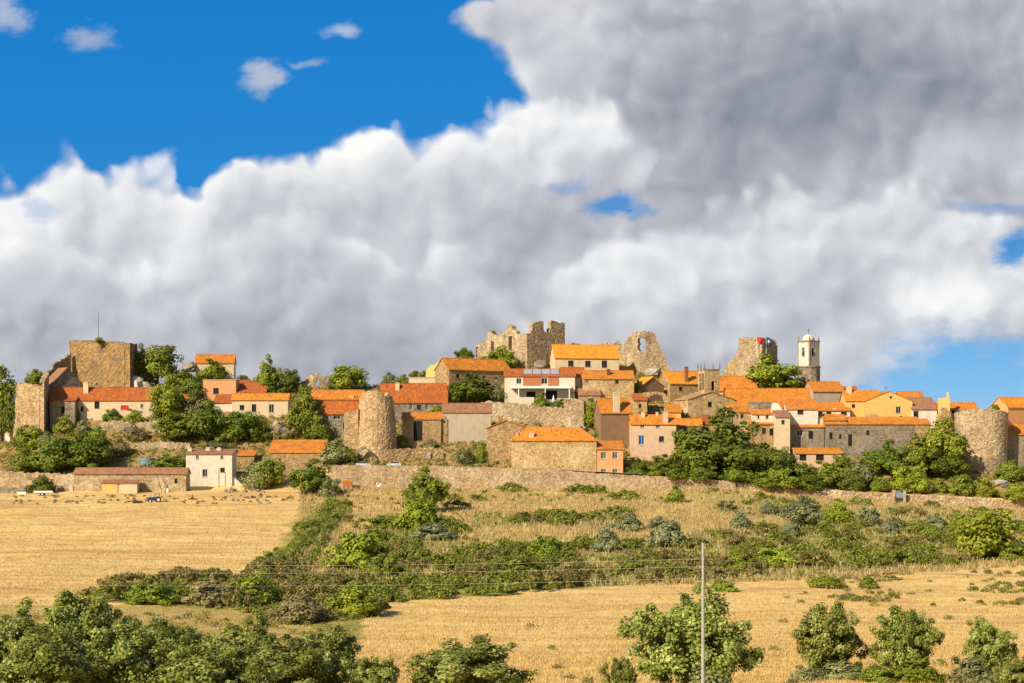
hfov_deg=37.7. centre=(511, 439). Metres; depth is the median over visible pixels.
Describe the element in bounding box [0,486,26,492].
field wall
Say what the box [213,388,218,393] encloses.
window
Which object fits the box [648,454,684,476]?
shrub
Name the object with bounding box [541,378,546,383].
window
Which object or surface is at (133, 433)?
shrub
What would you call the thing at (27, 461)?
shrub
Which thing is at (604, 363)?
window
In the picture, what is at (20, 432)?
shrub
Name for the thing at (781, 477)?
shrub
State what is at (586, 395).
house
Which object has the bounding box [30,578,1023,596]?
power line
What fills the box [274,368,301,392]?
tree
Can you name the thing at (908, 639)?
oak tree
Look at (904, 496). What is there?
gate pillar
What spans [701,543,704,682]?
utility pole
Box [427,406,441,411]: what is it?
shrub
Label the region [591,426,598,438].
shrub
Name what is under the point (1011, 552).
shrub
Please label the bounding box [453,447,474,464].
shrub
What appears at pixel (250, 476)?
shrub
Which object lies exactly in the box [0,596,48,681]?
oak tree
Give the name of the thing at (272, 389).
shrub
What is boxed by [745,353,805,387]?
tree
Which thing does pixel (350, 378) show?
tree
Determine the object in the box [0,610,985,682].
scrub
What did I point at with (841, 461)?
shrub
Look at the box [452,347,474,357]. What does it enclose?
tree
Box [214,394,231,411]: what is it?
lean to
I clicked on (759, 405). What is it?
house
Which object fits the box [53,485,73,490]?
field wall
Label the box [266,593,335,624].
shrub
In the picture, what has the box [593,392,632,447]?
house
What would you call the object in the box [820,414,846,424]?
house
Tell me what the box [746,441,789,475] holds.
tree
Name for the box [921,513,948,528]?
shrub
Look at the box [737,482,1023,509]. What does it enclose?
rubble wall
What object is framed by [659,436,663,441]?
window
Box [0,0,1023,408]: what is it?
sky
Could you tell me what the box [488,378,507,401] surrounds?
shrub
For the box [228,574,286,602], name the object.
shrub
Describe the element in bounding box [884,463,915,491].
shrub
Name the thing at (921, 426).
house
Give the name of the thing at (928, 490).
shrub
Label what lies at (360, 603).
shrub
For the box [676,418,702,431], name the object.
house
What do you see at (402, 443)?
shrub
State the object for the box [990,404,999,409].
shrub
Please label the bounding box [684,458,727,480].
shrub
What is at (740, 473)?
shrub
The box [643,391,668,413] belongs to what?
stone arch
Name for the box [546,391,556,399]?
window
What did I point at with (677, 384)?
house
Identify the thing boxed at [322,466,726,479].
road
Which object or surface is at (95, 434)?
shrub
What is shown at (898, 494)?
garden gate
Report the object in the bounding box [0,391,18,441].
tree
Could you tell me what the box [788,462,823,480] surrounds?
shrub
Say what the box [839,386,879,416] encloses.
house
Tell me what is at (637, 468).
shrub
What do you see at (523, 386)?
house
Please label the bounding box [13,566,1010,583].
power line
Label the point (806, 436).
house
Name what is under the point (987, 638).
oak tree
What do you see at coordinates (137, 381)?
boulder
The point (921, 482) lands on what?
shrub
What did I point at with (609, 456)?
house
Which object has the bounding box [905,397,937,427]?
house
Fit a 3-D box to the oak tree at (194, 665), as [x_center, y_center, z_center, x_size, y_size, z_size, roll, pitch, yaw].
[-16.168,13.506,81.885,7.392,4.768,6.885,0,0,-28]
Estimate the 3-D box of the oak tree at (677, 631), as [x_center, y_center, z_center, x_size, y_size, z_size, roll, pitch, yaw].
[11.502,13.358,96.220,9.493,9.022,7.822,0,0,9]
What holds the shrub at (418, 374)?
on the ground at (206, 494)
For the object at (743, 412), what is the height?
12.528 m
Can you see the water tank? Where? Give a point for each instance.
(144, 461)
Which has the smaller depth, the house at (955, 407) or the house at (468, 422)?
the house at (468, 422)
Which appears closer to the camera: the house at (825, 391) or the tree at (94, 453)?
the tree at (94, 453)
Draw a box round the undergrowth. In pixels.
[0,372,1023,481]
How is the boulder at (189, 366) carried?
on the ground at (206, 494)
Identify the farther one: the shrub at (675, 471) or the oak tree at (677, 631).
the shrub at (675, 471)
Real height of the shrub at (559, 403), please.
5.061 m
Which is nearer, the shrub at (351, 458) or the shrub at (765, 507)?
the shrub at (765, 507)
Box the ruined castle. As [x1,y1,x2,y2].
[475,320,564,368]
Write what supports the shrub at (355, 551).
on the ground at (206, 494)
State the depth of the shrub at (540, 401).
484.13 m
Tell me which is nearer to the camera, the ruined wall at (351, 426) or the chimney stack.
the ruined wall at (351, 426)
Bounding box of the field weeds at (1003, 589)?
[783,568,1023,605]
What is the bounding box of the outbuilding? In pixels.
[792,448,843,467]
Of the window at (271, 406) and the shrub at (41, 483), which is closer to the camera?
the shrub at (41, 483)
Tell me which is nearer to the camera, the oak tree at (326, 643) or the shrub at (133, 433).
the oak tree at (326, 643)
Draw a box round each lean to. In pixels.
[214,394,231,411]
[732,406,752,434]
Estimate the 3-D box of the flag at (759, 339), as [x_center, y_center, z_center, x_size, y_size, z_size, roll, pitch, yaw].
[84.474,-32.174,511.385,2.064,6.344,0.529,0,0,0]
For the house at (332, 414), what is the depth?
475.25 m
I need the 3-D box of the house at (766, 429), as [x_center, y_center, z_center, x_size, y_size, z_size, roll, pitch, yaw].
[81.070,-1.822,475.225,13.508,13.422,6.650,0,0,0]
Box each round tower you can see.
[358,390,397,461]
[954,409,1007,473]
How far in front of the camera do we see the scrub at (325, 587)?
268.97 m
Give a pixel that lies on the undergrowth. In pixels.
(398, 435)
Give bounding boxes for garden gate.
[896,490,902,498]
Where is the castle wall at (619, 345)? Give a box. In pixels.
[571,341,621,351]
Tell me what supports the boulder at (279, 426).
on the ground at (206, 494)
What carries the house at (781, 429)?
on the ground at (206, 494)
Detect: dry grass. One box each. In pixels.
[297,484,1023,586]
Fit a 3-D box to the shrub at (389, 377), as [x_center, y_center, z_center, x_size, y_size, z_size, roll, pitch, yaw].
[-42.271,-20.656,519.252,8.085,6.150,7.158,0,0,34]
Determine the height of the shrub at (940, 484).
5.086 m
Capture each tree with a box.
[0,363,17,441]
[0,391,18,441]
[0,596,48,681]
[0,626,106,682]
[36,586,144,671]
[37,435,83,471]
[66,436,118,466]
[77,619,203,682]
[128,614,215,661]
[134,342,147,378]
[134,344,184,384]
[144,372,186,418]
[147,642,288,682]
[151,411,193,441]
[180,400,234,441]
[196,608,291,672]
[223,410,269,439]
[238,634,335,682]
[252,457,286,486]
[253,353,283,386]
[271,623,364,682]
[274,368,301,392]
[285,383,323,439]
[286,458,339,494]
[329,365,369,389]
[337,656,402,682]
[400,465,453,505]
[401,633,535,682]
[447,372,492,402]
[447,385,465,401]
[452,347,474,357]
[485,345,517,368]
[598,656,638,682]
[614,581,765,682]
[669,406,762,472]
[671,427,706,471]
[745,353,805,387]
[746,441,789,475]
[770,445,799,476]
[788,600,872,670]
[860,439,909,475]
[868,602,945,676]
[901,432,940,475]
[921,416,970,470]
[924,448,971,479]
[944,507,1022,559]
[951,618,1018,675]
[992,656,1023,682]
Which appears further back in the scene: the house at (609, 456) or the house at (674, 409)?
the house at (674, 409)
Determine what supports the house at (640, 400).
on the ground at (206, 494)
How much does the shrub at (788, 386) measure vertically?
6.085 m
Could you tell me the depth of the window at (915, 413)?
482.23 m
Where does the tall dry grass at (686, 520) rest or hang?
on the ground at (206, 494)
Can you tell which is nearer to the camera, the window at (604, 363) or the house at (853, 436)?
the house at (853, 436)
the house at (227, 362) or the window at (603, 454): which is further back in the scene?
the house at (227, 362)
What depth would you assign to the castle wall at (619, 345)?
529.99 m
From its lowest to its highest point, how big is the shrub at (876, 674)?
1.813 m
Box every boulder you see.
[5,432,12,441]
[123,423,135,432]
[131,375,143,386]
[142,381,150,386]
[182,362,195,371]
[272,421,292,438]
[427,452,431,458]
[534,360,548,367]
[573,425,587,430]
[644,368,660,375]
[990,479,1008,487]
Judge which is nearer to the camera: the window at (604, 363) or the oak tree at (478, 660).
the oak tree at (478, 660)
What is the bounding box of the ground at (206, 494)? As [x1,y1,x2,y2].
[0,362,1023,682]
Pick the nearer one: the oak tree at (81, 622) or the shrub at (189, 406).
the oak tree at (81, 622)
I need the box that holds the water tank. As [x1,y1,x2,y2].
[140,458,154,465]
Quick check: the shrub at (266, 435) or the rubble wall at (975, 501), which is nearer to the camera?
the rubble wall at (975, 501)
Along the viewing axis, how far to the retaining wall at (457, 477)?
440.00 m
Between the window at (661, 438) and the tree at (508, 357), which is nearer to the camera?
the window at (661, 438)
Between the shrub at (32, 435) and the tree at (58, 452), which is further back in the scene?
the shrub at (32, 435)
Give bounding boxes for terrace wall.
[0,470,73,486]
[100,420,159,431]
[136,440,190,449]
[384,445,443,462]
[446,450,486,462]
[481,401,563,426]
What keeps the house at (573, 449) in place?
on the ground at (206, 494)
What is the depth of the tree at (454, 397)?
488.74 m
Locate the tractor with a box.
[148,494,160,502]
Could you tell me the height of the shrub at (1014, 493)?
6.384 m
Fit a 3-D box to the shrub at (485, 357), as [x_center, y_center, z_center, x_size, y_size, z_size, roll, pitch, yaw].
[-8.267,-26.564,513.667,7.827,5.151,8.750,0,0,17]
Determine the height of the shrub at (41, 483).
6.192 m
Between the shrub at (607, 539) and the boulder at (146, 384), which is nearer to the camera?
the shrub at (607, 539)
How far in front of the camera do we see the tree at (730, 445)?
444.78 m
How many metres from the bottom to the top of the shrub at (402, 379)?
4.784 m
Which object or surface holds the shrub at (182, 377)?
on the ground at (206, 494)
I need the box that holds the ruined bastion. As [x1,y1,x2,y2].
[13,372,48,448]
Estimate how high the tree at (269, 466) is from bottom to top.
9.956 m
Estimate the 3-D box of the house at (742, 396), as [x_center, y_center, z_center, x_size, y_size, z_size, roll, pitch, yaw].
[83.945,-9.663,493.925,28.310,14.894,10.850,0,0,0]
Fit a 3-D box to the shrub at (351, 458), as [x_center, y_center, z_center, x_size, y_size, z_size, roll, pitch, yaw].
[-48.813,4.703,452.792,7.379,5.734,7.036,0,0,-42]
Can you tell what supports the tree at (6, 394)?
on the ground at (206, 494)
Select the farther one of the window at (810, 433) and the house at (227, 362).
the house at (227, 362)
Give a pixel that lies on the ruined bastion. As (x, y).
(32, 404)
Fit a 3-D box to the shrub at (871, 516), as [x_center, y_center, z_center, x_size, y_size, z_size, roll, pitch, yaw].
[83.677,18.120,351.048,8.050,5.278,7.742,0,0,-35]
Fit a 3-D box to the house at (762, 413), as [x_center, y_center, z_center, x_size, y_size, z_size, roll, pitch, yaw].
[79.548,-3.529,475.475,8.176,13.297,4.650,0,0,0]
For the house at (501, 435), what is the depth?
452.25 m
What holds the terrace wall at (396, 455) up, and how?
on the ground at (206, 494)
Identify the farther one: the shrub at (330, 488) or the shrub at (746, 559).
the shrub at (330, 488)
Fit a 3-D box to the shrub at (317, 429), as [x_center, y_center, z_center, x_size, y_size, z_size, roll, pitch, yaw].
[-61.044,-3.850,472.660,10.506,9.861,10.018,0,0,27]
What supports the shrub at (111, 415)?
on the ground at (206, 494)
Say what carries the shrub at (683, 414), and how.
on the ground at (206, 494)
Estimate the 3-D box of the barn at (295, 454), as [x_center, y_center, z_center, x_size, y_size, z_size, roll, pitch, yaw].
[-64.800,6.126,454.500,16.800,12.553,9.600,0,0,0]
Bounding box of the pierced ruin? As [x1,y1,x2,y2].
[619,331,670,373]
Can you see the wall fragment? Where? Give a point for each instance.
(430, 371)
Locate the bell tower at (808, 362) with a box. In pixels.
[797,329,820,385]
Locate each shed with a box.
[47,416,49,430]
[101,480,119,492]
[118,480,139,492]
[237,450,256,464]
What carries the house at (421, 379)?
on the ground at (206, 494)
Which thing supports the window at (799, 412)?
in the house at (803, 411)
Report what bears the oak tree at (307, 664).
on the ground at (206, 494)
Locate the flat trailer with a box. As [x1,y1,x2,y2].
[34,491,57,495]
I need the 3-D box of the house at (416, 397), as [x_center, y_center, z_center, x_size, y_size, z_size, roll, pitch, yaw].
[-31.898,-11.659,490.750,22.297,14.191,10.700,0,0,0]
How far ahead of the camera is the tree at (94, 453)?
454.99 m
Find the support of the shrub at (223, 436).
on the ground at (206, 494)
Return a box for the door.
[414,421,421,440]
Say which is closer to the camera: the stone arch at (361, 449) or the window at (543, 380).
the stone arch at (361, 449)
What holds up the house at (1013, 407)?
on the ground at (206, 494)
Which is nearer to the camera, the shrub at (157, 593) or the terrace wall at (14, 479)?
the shrub at (157, 593)
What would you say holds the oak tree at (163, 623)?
on the ground at (206, 494)
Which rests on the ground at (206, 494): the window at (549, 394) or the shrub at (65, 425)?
the shrub at (65, 425)
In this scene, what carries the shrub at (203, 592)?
on the ground at (206, 494)
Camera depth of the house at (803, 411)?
474.00 m
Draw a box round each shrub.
[6,445,59,471]
[7,425,28,450]
[15,425,43,447]
[21,369,43,383]
[24,474,57,492]
[36,431,55,448]
[51,414,73,432]
[66,432,88,446]
[72,418,93,435]
[76,409,80,420]
[83,426,112,446]
[94,337,103,342]
[100,408,121,421]
[108,437,132,457]
[120,577,181,605]
[121,408,147,423]
[122,427,149,441]
[136,365,157,383]
[149,409,159,421]
[149,454,185,466]
[167,369,194,385]
[180,378,206,399]
[180,579,231,606]
[181,395,207,419]
[194,358,227,382]
[196,442,233,448]
[209,423,243,442]
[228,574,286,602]
[236,375,249,379]
[238,460,282,488]
[249,420,272,442]
[260,381,285,392]
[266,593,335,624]
[271,414,301,439]
[304,414,333,439]
[315,438,354,464]
[315,479,343,497]
[321,527,391,569]
[324,377,341,389]
[325,582,386,618]
[341,446,361,462]
[366,552,404,577]
[381,371,396,382]
[393,493,440,530]
[396,374,407,382]
[397,436,408,448]
[406,370,425,382]
[407,522,455,540]
[418,439,439,448]
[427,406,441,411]
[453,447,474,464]
[475,440,488,463]
[478,356,493,358]
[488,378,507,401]
[497,554,549,574]
[523,534,563,557]
[531,391,548,406]
[550,398,563,407]
[582,397,595,427]
[590,523,620,551]
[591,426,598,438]
[615,513,642,531]
[623,461,651,475]
[634,380,642,392]
[643,463,665,476]
[645,516,666,529]
[645,519,689,547]
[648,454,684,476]
[661,485,685,502]
[662,462,688,479]
[681,410,685,417]
[681,664,732,682]
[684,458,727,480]
[705,579,741,591]
[712,500,738,510]
[715,462,761,482]
[719,549,764,572]
[722,409,732,425]
[728,509,753,528]
[749,470,782,487]
[752,547,799,567]
[758,500,781,513]
[765,464,800,488]
[778,494,826,527]
[782,519,800,537]
[786,378,803,387]
[787,665,822,681]
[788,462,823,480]
[793,474,825,490]
[805,572,849,588]
[812,460,845,485]
[814,658,863,680]
[820,498,856,523]
[831,452,852,474]
[835,470,869,491]
[842,457,877,486]
[852,507,883,526]
[854,454,881,475]
[854,663,897,682]
[856,574,877,588]
[869,476,890,491]
[876,517,904,533]
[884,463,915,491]
[889,657,947,682]
[906,463,930,493]
[917,481,936,492]
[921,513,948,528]
[931,478,949,492]
[943,510,970,532]
[944,655,996,682]
[947,474,977,495]
[972,477,1003,497]
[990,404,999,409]
[991,460,1023,481]
[994,543,1023,562]
[1000,481,1023,502]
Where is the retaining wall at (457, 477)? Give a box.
[328,465,735,490]
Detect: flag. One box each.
[757,337,762,343]
[766,337,771,347]
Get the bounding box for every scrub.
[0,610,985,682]
[75,481,1023,620]
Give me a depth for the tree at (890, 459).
458.64 m
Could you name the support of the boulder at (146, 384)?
on the ground at (206, 494)
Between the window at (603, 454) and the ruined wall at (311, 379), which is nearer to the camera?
the window at (603, 454)
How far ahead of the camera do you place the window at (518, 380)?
488.27 m
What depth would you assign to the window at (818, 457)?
462.51 m
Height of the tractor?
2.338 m
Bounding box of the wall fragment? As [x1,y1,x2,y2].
[426,362,438,376]
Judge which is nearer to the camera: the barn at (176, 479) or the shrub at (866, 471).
the barn at (176, 479)
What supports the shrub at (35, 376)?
on the ruined bastion
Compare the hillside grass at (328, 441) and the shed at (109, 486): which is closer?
the shed at (109, 486)
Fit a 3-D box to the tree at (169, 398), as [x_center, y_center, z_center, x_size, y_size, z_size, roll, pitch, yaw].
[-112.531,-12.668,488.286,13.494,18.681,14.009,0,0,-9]
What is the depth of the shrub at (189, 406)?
487.68 m
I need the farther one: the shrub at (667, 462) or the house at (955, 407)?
the house at (955, 407)
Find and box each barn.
[73,467,190,491]
[268,440,327,475]
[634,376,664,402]
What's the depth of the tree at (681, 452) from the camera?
445.53 m
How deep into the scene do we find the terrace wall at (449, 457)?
452.16 m
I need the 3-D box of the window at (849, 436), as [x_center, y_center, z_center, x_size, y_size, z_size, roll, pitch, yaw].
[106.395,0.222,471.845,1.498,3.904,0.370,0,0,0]
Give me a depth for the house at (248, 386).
509.47 m
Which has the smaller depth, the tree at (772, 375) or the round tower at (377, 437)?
the round tower at (377, 437)
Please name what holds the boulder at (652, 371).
on the ground at (206, 494)
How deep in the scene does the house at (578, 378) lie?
493.40 m
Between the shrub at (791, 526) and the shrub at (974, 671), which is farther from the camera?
the shrub at (791, 526)
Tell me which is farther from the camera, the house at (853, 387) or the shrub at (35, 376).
the shrub at (35, 376)
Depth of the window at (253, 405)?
495.00 m
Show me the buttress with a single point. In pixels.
(444, 429)
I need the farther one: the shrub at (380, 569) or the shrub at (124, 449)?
the shrub at (124, 449)
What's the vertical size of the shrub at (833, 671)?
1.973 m
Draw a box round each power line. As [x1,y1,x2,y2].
[6,559,1001,575]
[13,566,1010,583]
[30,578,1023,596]
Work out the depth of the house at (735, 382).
505.75 m
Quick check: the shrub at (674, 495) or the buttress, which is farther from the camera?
the buttress
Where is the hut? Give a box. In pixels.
[343,479,351,488]
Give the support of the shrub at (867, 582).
on the ground at (206, 494)
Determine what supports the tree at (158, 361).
on the ground at (206, 494)
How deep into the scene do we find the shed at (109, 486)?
427.00 m
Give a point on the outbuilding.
(810, 455)
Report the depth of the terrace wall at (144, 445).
471.02 m
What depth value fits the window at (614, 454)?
446.21 m
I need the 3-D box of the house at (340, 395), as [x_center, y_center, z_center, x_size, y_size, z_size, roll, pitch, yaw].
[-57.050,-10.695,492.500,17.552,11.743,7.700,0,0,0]
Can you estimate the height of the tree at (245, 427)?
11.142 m
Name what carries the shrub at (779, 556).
on the ground at (206, 494)
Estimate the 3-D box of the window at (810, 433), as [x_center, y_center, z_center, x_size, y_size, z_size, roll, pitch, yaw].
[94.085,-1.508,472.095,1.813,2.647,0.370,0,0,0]
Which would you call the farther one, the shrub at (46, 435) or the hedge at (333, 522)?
the shrub at (46, 435)
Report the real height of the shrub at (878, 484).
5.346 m
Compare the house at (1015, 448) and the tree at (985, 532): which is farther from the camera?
the house at (1015, 448)
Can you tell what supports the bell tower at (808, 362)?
on the ground at (206, 494)
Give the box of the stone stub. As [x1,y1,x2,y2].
[936,407,954,434]
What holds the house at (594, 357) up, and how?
on the ground at (206, 494)
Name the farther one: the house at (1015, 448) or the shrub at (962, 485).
the house at (1015, 448)
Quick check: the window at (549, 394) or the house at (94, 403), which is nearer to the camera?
the window at (549, 394)
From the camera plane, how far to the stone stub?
475.52 m
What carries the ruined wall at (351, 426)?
on the ground at (206, 494)
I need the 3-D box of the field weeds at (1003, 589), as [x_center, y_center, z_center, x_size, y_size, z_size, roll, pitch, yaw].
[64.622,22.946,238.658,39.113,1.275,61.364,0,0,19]
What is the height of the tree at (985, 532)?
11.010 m
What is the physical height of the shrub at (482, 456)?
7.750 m
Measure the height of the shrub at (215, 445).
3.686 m
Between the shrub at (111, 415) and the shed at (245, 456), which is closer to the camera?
the shed at (245, 456)
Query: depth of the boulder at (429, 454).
454.69 m
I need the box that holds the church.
[673,362,735,417]
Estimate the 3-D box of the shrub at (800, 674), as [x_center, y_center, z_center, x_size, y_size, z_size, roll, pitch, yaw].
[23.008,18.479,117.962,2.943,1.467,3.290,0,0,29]
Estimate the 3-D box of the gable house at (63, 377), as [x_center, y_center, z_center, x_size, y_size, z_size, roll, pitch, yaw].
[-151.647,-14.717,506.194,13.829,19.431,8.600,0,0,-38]
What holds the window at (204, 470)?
in the house at (207, 466)
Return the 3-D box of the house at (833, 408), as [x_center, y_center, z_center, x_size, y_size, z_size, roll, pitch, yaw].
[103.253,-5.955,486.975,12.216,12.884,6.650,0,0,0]
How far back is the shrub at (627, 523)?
334.04 m
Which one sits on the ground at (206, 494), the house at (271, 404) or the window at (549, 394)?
the house at (271, 404)
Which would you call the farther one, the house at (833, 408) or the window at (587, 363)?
the window at (587, 363)
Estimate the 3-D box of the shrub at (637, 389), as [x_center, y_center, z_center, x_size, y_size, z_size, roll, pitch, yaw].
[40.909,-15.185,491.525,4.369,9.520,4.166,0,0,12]
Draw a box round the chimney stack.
[938,392,949,413]
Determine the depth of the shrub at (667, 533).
303.95 m
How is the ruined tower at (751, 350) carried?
on the ground at (206, 494)
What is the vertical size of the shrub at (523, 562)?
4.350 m
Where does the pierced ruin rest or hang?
on the ground at (206, 494)
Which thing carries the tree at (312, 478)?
on the ground at (206, 494)
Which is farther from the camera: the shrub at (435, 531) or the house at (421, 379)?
the house at (421, 379)
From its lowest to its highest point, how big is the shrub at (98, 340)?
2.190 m
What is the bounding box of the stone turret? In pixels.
[564,399,585,426]
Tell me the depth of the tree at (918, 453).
458.10 m
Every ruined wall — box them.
[47,353,70,376]
[300,373,333,390]
[344,409,359,452]
[722,353,738,375]
[771,403,782,411]
[866,413,878,416]
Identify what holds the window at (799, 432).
in the house at (806, 436)
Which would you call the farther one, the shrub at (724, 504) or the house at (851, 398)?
the house at (851, 398)
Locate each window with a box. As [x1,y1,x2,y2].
[203,469,206,476]
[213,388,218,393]
[252,404,255,411]
[269,404,273,412]
[516,378,520,383]
[526,392,534,399]
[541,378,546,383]
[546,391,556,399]
[568,361,573,366]
[585,361,590,366]
[601,361,606,367]
[601,452,605,458]
[612,452,617,458]
[639,436,643,443]
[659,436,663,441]
[797,410,803,414]
[797,430,802,435]
[799,455,805,459]
[808,431,812,438]
[816,455,823,459]
[848,435,851,445]
[896,407,900,413]
[913,411,917,417]
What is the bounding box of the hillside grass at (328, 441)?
[0,374,1022,485]
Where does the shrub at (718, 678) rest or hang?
on the ground at (206, 494)
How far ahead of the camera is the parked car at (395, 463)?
442.98 m
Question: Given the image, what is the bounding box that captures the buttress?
[441,415,447,442]
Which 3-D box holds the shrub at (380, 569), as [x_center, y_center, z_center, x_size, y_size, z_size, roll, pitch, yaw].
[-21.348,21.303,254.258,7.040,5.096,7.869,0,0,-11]
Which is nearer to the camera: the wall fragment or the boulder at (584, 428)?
the boulder at (584, 428)
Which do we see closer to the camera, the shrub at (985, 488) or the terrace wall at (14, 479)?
the terrace wall at (14, 479)
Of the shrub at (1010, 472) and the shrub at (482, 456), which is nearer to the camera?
the shrub at (482, 456)
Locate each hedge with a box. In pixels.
[252,496,338,576]
[286,498,350,579]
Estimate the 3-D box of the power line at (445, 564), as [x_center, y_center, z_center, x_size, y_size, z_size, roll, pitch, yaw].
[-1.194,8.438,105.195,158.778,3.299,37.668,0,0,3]
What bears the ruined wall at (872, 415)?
on the ground at (206, 494)
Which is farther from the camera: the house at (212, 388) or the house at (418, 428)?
the house at (212, 388)
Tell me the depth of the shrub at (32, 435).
480.02 m
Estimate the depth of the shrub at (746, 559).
260.90 m
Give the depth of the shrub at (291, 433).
476.50 m
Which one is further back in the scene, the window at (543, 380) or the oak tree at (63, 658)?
the window at (543, 380)
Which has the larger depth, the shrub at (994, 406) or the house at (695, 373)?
the house at (695, 373)
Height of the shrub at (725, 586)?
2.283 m
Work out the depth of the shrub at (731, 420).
481.17 m
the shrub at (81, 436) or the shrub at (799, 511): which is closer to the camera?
the shrub at (799, 511)
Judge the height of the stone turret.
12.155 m
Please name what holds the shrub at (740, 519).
on the ground at (206, 494)
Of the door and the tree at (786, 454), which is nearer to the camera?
the tree at (786, 454)
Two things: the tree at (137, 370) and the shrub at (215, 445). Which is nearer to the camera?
the shrub at (215, 445)
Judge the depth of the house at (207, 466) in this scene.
441.00 m
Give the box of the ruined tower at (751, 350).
[738,337,777,375]
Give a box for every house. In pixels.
[49,367,82,415]
[49,382,158,428]
[52,397,78,430]
[185,447,242,485]
[195,354,236,384]
[203,379,239,399]
[231,393,290,416]
[236,380,268,392]
[311,390,364,411]
[317,401,358,436]
[380,382,447,421]
[401,412,441,447]
[409,377,434,382]
[434,357,509,402]
[441,403,491,442]
[486,419,527,462]
[504,369,575,404]
[510,427,597,471]
[549,344,619,369]
[560,367,584,392]
[577,388,600,408]
[580,369,634,408]
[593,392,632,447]
[596,441,623,474]
[628,411,676,460]
[632,393,647,413]
[658,366,697,401]
[665,404,681,417]
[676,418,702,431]
[693,371,700,387]
[696,416,715,434]
[719,376,756,394]
[723,388,811,411]
[747,402,772,408]
[747,415,790,447]
[750,409,772,421]
[772,410,790,452]
[783,399,818,424]
[790,418,824,449]
[804,381,843,401]
[817,402,850,419]
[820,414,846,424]
[820,417,917,461]
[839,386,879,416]
[842,386,856,389]
[862,391,912,416]
[896,391,923,396]
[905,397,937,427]
[913,419,930,443]
[935,402,978,415]
[988,396,1023,425]
[1007,424,1023,467]
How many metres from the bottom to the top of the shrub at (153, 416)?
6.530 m
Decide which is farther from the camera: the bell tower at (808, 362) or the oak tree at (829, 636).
the bell tower at (808, 362)
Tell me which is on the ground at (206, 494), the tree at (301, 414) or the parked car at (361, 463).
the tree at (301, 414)
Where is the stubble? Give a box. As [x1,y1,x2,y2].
[0,495,340,629]
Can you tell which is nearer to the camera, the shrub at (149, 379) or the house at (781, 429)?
the house at (781, 429)
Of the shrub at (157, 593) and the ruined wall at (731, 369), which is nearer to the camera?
the shrub at (157, 593)
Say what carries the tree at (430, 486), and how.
on the ground at (206, 494)
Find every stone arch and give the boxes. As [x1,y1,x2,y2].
[353,446,375,464]
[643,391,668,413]
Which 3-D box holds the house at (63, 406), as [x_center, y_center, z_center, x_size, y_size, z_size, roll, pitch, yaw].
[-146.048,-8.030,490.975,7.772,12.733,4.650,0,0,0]
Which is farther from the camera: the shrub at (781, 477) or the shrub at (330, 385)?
the shrub at (330, 385)
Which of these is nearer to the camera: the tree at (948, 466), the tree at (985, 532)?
the tree at (985, 532)
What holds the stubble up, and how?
on the ground at (206, 494)
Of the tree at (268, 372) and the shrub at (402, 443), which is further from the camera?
the tree at (268, 372)
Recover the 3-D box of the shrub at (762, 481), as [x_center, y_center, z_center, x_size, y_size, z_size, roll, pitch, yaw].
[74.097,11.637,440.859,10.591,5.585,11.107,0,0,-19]
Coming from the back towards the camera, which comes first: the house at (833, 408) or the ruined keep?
the ruined keep
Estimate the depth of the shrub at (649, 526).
336.49 m
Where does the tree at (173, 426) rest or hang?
on the ground at (206, 494)
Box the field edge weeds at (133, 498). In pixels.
[12,494,325,503]
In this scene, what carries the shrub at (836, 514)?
on the ground at (206, 494)
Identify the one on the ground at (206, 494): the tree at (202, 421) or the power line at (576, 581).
the tree at (202, 421)
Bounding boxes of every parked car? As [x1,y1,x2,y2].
[356,462,369,464]
[387,462,400,465]
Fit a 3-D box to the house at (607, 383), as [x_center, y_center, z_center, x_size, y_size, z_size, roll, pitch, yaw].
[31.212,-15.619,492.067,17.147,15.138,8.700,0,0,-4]
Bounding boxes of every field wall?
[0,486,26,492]
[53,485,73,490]
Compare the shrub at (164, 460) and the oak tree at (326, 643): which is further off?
the shrub at (164, 460)
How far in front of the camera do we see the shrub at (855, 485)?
445.91 m
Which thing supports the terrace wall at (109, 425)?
on the ground at (206, 494)
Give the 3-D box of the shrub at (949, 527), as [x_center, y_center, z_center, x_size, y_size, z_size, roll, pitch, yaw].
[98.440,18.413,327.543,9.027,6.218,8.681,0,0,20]
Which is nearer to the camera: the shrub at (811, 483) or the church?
the shrub at (811, 483)
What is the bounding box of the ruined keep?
[69,340,137,386]
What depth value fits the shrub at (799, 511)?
341.23 m
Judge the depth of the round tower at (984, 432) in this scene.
468.69 m
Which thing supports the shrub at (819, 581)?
on the ground at (206, 494)
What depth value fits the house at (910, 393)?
503.49 m
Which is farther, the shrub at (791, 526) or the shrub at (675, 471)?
the shrub at (675, 471)
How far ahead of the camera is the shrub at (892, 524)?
328.90 m
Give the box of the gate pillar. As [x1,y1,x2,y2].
[903,490,905,503]
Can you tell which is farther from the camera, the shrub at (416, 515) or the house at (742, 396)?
the house at (742, 396)
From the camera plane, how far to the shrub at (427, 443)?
460.91 m
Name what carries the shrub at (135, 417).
on the ground at (206, 494)
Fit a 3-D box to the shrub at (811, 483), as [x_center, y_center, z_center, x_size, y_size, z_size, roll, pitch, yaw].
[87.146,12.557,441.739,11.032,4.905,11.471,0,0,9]
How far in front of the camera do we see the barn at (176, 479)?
431.00 m
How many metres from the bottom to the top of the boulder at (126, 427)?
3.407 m
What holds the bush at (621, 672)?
on the ground at (206, 494)

